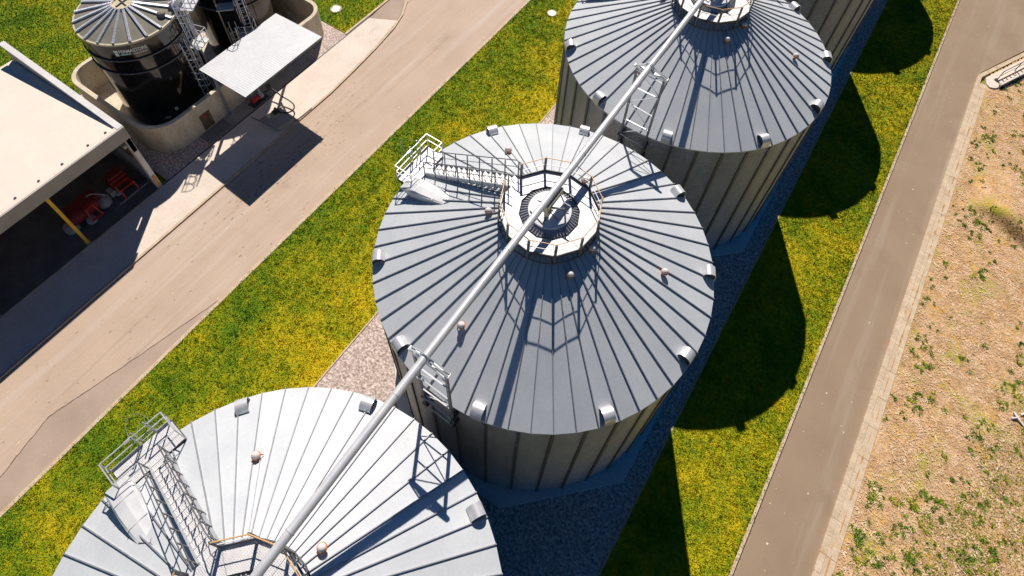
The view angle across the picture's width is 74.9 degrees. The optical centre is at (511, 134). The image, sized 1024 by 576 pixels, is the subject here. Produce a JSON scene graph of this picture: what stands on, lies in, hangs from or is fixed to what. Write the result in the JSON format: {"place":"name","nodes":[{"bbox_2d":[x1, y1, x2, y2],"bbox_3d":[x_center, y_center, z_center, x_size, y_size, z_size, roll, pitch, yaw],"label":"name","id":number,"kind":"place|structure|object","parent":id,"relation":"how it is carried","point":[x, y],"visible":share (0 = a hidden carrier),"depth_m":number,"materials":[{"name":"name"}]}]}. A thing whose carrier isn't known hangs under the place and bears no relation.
{"place":"outdoors","nodes":[
{"label":"outdoors","id":0,"kind":"place"},
{"bbox_2d":[0,0,384,94],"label":"lawn behind shed","id":1,"kind":"structure","parent":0,"point":[70,31],"depth_m":52.37,"materials":[{"name":"green plant"}]},
{"bbox_2d":[330,5,341,12],"bbox_3d":[-14.395,-10.297,54.613,0.980,0.060,0.980,29,56,19],"label":"manhole cover","id":2,"kind":"object","parent":1,"relation":"on","point":[335,8],"visible":1,"depth_m":54.57,"materials":[{"name":"concrete"}]},
{"bbox_2d":[0,18,396,374],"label":"concrete apron","id":3,"kind":"object","parent":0,"point":[161,213],"visible":1,"depth_m":42.76,"materials":[{"name":"grey concrete"}]},
{"bbox_2d":[261,108,295,131],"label":"pump plinth","id":4,"kind":"structure","parent":3,"relation":"on","point":[278,121],"depth_m":46.94,"materials":[{"name":"grey concrete"}]},
{"bbox_2d":[80,21,345,179],"bbox_3d":[-22.468,-4.934,50.310,11.110,0.210,17.050,29,56,19],"label":"gravel strip","id":5,"kind":"object","parent":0,"point":[166,165],"visible":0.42,"depth_m":45.42,"materials":[{"name":"grey gravel"}]},
{"bbox_2d":[71,0,323,152],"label":"bund wall","id":6,"kind":"structure","parent":5,"relation":"on","point":[196,120],"depth_m":46.17,"materials":[{"name":"concrete"}]},
{"bbox_2d":[72,0,215,124],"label":"storage tank","id":7,"kind":"object","parent":6,"relation":"on","point":[149,58],"visible":1,"depth_m":42.57,"materials":[{"name":"black metal"}]},
{"bbox_2d":[194,0,288,54],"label":"storage tank","id":8,"kind":"object","parent":6,"relation":"on","point":[226,24],"visible":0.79,"depth_m":47.63,"materials":[{"name":"black metal"}]},
{"bbox_2d":[200,118,233,143],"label":"plank walkway","id":9,"kind":"structure","parent":5,"relation":"on","point":[212,135],"depth_m":46.53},
{"bbox_2d":[224,54,314,125],"bbox_3d":[-17.796,-3.387,49.256,1.240,0.218,7.880,29,56,19],"label":"concrete pad","id":10,"kind":"object","parent":5,"relation":"on","point":[241,111],"visible":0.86,"depth_m":49.39,"materials":[{"name":"grey concrete"}]},
{"bbox_2d":[248,84,269,108],"bbox_3d":[-18.292,-3.063,48.031,0.920,1.277,1.866,29,56,19],"label":"pump set","id":11,"kind":"object","parent":10,"relation":"on","point":[258,98],"visible":0.91,"depth_m":48.05,"materials":[{"name":"metal"}]},
{"bbox_2d":[269,87,294,112],"bbox_3d":[-16.761,-2.403,47.676,2.811,0.505,1.269,29,56,19],"label":"filling hose","id":12,"kind":"object","parent":11,"relation":"attached to","point":[286,99],"visible":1,"depth_m":47.79,"materials":[{"name":"black rubber"}]},
{"bbox_2d":[266,107,279,117],"bbox_3d":[-16.911,-1.587,47.077,0.420,0.418,0.970,29,56,19],"label":"hose coupling","id":13,"kind":"object","parent":12,"relation":"attached to","point":[274,111],"visible":1,"depth_m":47.13,"materials":[{"name":"metal"}]},
{"bbox_2d":[199,13,320,116],"bbox_3d":[-16.750,-3.967,46.383,4.480,5.072,6.730,29,56,19],"label":"pump canopy","id":14,"kind":"object","parent":10,"relation":"on","point":[249,63],"visible":1,"depth_m":44.43,"materials":[{"name":"metal"}]},
{"bbox_2d":[0,0,526,475],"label":"service road","id":15,"kind":"structure","parent":0,"point":[424,50],"depth_m":42.39,"materials":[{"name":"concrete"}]},
{"bbox_2d":[0,304,213,511],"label":"road patch","id":16,"kind":"object","parent":15,"relation":"on","point":[63,428],"visible":1,"depth_m":34.68,"materials":[{"name":"concrete"}]},
{"bbox_2d":[0,301,216,476],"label":"road crack","id":17,"kind":"object","parent":16,"relation":"on","point":[97,384],"visible":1,"depth_m":35.83,"materials":[{"name":"black asphalt"}]},
{"bbox_2d":[0,0,407,378],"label":"apron kerb","id":18,"kind":"structure","parent":15,"relation":"on","point":[63,322],"depth_m":42.42,"materials":[{"name":"concrete"}]},
{"bbox_2d":[251,106,311,120],"bbox_3d":[-16.432,-1.496,47.563,4.163,0.122,1.343,0,52,-2],"label":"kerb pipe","id":19,"kind":"object","parent":18,"relation":"on","point":[282,107],"visible":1,"depth_m":47.47,"materials":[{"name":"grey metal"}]},
{"bbox_2d":[2,81,423,496],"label":"mud flecks","id":20,"kind":"object","parent":15,"relation":"on","point":[256,194],"visible":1,"depth_m":44.41,"materials":[{"name":"brown soil"}]},
{"bbox_2d":[161,17,368,186],"bbox_3d":[-35.585,17.845,31.938,0.080,0.225,85.200,29,56,19],"label":"drain channel","id":21,"kind":"object","parent":15,"relation":"on","point":[261,104],"visible":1,"depth_m":48.04,"materials":[{"name":"metal"}]},
{"bbox_2d":[345,0,388,34],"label":"lawn kerb","id":22,"kind":"structure","parent":15,"relation":"on","point":[366,17],"depth_m":54.14,"materials":[{"name":"concrete"}]},
{"bbox_2d":[370,0,403,19],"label":"ramp","id":23,"kind":"structure","parent":15,"relation":"on","point":[390,10],"depth_m":54.74,"materials":[{"name":"concrete"}]},
{"bbox_2d":[2,0,977,570],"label":"road debris","id":24,"kind":"object","parent":15,"relation":"on","point":[268,212],"visible":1,"depth_m":40.92,"materials":[{"name":"stone"}]},
{"bbox_2d":[0,0,958,575],"bbox_3d":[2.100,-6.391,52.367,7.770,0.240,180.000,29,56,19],"label":"lawn by service road","id":25,"kind":"structure","parent":0,"point":[276,324],"depth_m":38.54,"materials":[{"name":"green plant"}]},
{"bbox_2d":[547,10,556,16],"bbox_3d":[3.297,-10.030,55.075,0.840,0.060,0.840,29,56,19],"label":"manhole cover","id":26,"kind":"object","parent":25,"relation":"on","point":[552,13],"visible":1,"depth_m":55.03,"materials":[{"name":"concrete"}]},
{"bbox_2d":[152,52,1022,183],"bbox_3d":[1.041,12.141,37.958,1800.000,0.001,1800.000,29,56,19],"label":"ground","id":27,"kind":"structure","parent":0,"point":[161,179],"depth_m":52.02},
{"bbox_2d":[0,41,162,318],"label":"machine shed","id":28,"kind":"structure","parent":27,"relation":"on","point":[62,145],"depth_m":39.95,"materials":[{"name":"paint"}]},
{"bbox_2d":[62,189,112,234],"bbox_3d":[-26.556,4.744,41.560,1.755,1.270,3.186,29,56,19],"label":"rotary mower","id":29,"kind":"object","parent":28,"relation":"on","point":[84,206],"visible":0.9,"depth_m":41.43,"materials":[{"name":"red paint"}]},
{"bbox_2d":[102,166,148,204],"bbox_3d":[-25.046,3.038,42.962,1.668,1.300,2.150,29,56,19],"label":"seed drill","id":30,"kind":"object","parent":28,"relation":"on","point":[115,178],"visible":1,"depth_m":42.69,"materials":[{"name":"red paint"}]},
{"bbox_2d":[0,0,529,517],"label":"road kerb","id":31,"kind":"structure","parent":27,"relation":"on","point":[122,396],"depth_m":39.09,"materials":[{"name":"concrete"}]},
{"bbox_2d":[313,104,555,386],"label":"gravel edging","id":32,"kind":"object","parent":27,"relation":"on","point":[346,348],"depth_m":37.63,"materials":[{"name":"concrete"}]},
{"bbox_2d":[597,0,887,575],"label":"gravel edging","id":33,"kind":"object","parent":27,"relation":"on","point":[728,316],"visible":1,"depth_m":38.35,"materials":[{"name":"concrete"}]},
{"bbox_2d":[728,0,959,575],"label":"lane kerb","id":34,"kind":"structure","parent":27,"relation":"on","point":[805,386],"depth_m":38.70,"materials":[{"name":"concrete"}]},
{"bbox_2d":[819,83,986,575],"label":"lane gutter","id":35,"kind":"object","parent":27,"relation":"on","point":[836,543],"visible":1,"depth_m":37.88,"materials":[{"name":"concrete"}]},
{"bbox_2d":[824,89,981,575],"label":"gutter dirt","id":36,"kind":"structure","parent":35,"relation":"on","point":[852,493],"depth_m":38.68,"materials":[{"name":"brown soil"}]},
{"bbox_2d":[315,0,885,575],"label":"gravel bed","id":37,"kind":"object","parent":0,"point":[573,534],"visible":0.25,"depth_m":35.10,"materials":[{"name":"grey gravel"}]},
{"bbox_2d":[53,386,502,575],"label":"grain silo","id":38,"kind":"object","parent":37,"relation":"on","point":[229,489],"visible":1,"depth_m":21.85,"materials":[{"name":"grey metal"}]},
{"bbox_2d":[372,123,715,508],"bbox_3d":[0.964,7.120,31.901,16.015,15.618,15.260,29,56,19],"label":"grain silo","id":39,"kind":"object","parent":37,"relation":"on","point":[565,353],"visible":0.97,"depth_m":26.70,"materials":[{"name":"metal"}]},
{"bbox_2d":[408,345,459,428],"bbox_3d":[-2.700,9.080,24.020,1.670,6.779,0.400,29,56,19],"label":"conveyor trestle","id":40,"kind":"object","parent":39,"relation":"attached to","point":[438,369],"visible":0.96,"depth_m":23.61,"materials":[{"name":"grey metal"}]},
{"bbox_2d":[552,0,832,256],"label":"grain silo","id":41,"kind":"object","parent":37,"relation":"on","point":[744,94],"visible":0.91,"depth_m":34.50,"materials":[{"name":"grey metal"}]},
{"bbox_2d":[250,0,720,575],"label":"conveyor tube","id":42,"kind":"object","parent":41,"relation":"on","point":[402,386],"visible":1,"depth_m":22.21,"materials":[{"name":"silver metal"}]},
{"bbox_2d":[617,63,668,156],"bbox_3d":[6.231,-1.087,32.332,1.670,6.779,0.400,29,56,19],"label":"conveyor trestle","id":43,"kind":"object","parent":41,"relation":"attached to","point":[657,73],"visible":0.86,"depth_m":31.74,"materials":[{"name":"metal"}]},
{"bbox_2d":[785,0,874,81],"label":"grain silo","id":44,"kind":"object","parent":37,"relation":"on","point":[835,24],"visible":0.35,"depth_m":44.48,"materials":[{"name":"grey metal"}]},
{"bbox_2d":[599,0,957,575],"bbox_3d":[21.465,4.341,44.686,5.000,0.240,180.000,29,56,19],"label":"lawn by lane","id":45,"kind":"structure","parent":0,"point":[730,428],"depth_m":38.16,"materials":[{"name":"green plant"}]},
{"bbox_2d":[732,0,1023,575],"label":"lane","id":46,"kind":"structure","parent":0,"point":[967,54],"depth_m":39.69,"materials":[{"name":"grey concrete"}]},
{"bbox_2d":[811,75,981,575],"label":"lane kerb stones","id":47,"kind":"object","parent":46,"relation":"on","point":[821,556],"visible":1,"depth_m":38.11,"materials":[{"name":"concrete"}]},
{"bbox_2d":[977,52,1023,77],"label":"lane corner kerb","id":48,"kind":"structure","parent":46,"relation":"on","point":[1001,65],"depth_m":52.87,"materials":[{"name":"concrete"}]},
{"bbox_2d":[833,57,1023,575],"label":"rough ground","id":49,"kind":"structure","parent":0,"point":[998,213],"depth_m":37.21,"materials":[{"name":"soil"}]},
{"bbox_2d":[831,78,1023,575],"bbox_3d":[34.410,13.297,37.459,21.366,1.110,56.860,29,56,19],"label":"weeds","id":50,"kind":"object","parent":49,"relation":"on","point":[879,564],"visible":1,"depth_m":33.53,"materials":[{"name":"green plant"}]},
{"bbox_2d":[984,59,1023,88],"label":"drain headwall","id":51,"kind":"object","parent":49,"relation":"on","point":[1006,75],"visible":1,"depth_m":52.03,"materials":[{"name":"concrete"}]},
{"bbox_2d":[1011,411,1023,426],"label":"white scrap","id":52,"kind":"object","parent":49,"relation":"on","point":[1017,417],"visible":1,"depth_m":36.02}
]}

